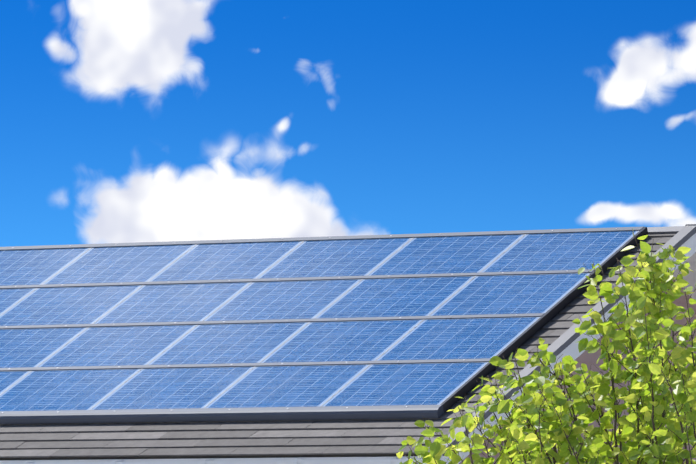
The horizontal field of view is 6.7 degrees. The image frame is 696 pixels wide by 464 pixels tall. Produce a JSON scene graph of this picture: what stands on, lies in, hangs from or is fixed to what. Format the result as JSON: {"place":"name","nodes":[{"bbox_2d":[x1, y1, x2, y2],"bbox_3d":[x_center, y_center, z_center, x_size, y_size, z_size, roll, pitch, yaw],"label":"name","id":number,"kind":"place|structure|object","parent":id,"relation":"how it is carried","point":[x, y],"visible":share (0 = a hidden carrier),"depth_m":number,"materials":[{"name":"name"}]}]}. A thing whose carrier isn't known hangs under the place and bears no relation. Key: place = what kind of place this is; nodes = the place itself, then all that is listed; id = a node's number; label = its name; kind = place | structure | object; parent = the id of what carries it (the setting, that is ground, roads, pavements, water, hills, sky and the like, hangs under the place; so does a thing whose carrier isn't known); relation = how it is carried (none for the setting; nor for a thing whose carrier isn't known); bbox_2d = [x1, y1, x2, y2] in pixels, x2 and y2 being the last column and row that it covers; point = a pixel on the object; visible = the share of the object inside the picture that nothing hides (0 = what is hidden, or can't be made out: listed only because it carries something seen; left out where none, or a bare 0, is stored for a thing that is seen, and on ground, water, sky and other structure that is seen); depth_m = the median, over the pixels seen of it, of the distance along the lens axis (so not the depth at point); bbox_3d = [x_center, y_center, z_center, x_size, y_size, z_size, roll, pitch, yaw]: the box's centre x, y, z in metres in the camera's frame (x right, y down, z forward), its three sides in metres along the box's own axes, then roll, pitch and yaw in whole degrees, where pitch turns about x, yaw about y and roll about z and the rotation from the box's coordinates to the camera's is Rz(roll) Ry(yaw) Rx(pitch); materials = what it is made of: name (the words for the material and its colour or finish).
{"place":"outdoors","nodes":[
{"label":"outdoors","id":0,"kind":"place"},
{"bbox_2d":[0,0,695,246],"label":"sky","id":1,"kind":"structure","parent":0,"point":[122,121],"materials":[{"name":"blue"}]},
{"bbox_2d":[396,229,695,463],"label":"tree","id":2,"kind":"object","parent":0,"point":[680,356],"depth_m":41.44,"materials":[{"name":"green plant"}]},
{"label":"ground","id":3,"kind":"structure","parent":0,"visible":0},
{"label":"house walls","id":4,"kind":"object","parent":3,"relation":"on","visible":0},
{"bbox_2d":[459,279,695,463],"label":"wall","id":5,"kind":"structure","parent":4,"relation":"on","point":[586,358],"depth_m":53.33,"materials":[{"name":"grey paint"}]},
{"bbox_2d":[0,454,416,459],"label":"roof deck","id":6,"kind":"structure","parent":5,"relation":"on","point":[193,457],"depth_m":51.02,"materials":[{"name":"grey"}]},
{"bbox_2d":[0,230,639,409],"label":"pv frames","id":7,"kind":"object","parent":6,"relation":"on","point":[282,343],"visible":0.1,"depth_m":53.71,"materials":[{"name":"silver metal"}]},
{"bbox_2d":[0,231,637,410],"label":"solar panels","id":8,"kind":"object","parent":7,"relation":"in","point":[320,385],"visible":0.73,"depth_m":53.65,"materials":[{"name":"blue glass"}]},
{"bbox_2d":[0,226,643,423],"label":"mounting rails","id":9,"kind":"object","parent":7,"relation":"on","point":[238,414],"visible":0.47,"depth_m":52.71,"materials":[{"name":"grey metal"}]},
{"bbox_2d":[2,228,616,412],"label":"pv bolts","id":10,"kind":"object","parent":9,"relation":"attached to","point":[286,320],"visible":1,"depth_m":53.87,"materials":[{"name":"grey metal"}]},
{"bbox_2d":[0,233,676,457],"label":"roof shingles","id":11,"kind":"object","parent":6,"relation":"on","point":[286,437],"visible":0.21,"depth_m":51.37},
{"bbox_2d":[440,227,647,412],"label":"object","id":12,"kind":"object","parent":6,"relation":"on","point":[451,400],"visible":0.79,"depth_m":52.12,"materials":[{"name":"black metal"}]},
{"bbox_2d":[442,224,695,455],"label":"barge cap","id":13,"kind":"object","parent":6,"relation":"attached to","point":[570,335],"visible":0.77,"depth_m":51.79,"materials":[{"name":"grey metal"}]},
{"bbox_2d":[647,226,684,233],"bbox_3d":[-2.517,0.158,57.170,12.900,0.081,0.284,-2,-4,30],"label":"ridge cap","id":14,"kind":"object","parent":6,"relation":"on","point":[664,230],"visible":0.05,"depth_m":53.93,"materials":[{"name":"metal"}]},
{"bbox_2d":[0,456,440,462],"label":"eave fascia","id":15,"kind":"structure","parent":5,"relation":"attached to","point":[202,459],"depth_m":50.92,"materials":[{"name":"white paint"}]},
{"bbox_2d":[24,458,392,463],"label":"gutter brackets","id":16,"kind":"object","parent":15,"relation":"attached to","point":[389,460],"visible":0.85,"depth_m":50.80,"materials":[{"name":"metal"}]},
{"bbox_2d":[0,459,426,463],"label":"gutter","id":17,"kind":"object","parent":15,"relation":"attached to","point":[381,461],"depth_m":50.47,"materials":[{"name":"plastic"}]},
{"bbox_2d":[441,233,695,463],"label":"barge board","id":18,"kind":"object","parent":5,"relation":"attached to","point":[571,350],"visible":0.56,"depth_m":51.77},
{"bbox_2d":[673,253,695,299],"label":"gable soffit","id":19,"kind":"structure","parent":5,"relation":"attached to","point":[690,278],"depth_m":54.41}
]}

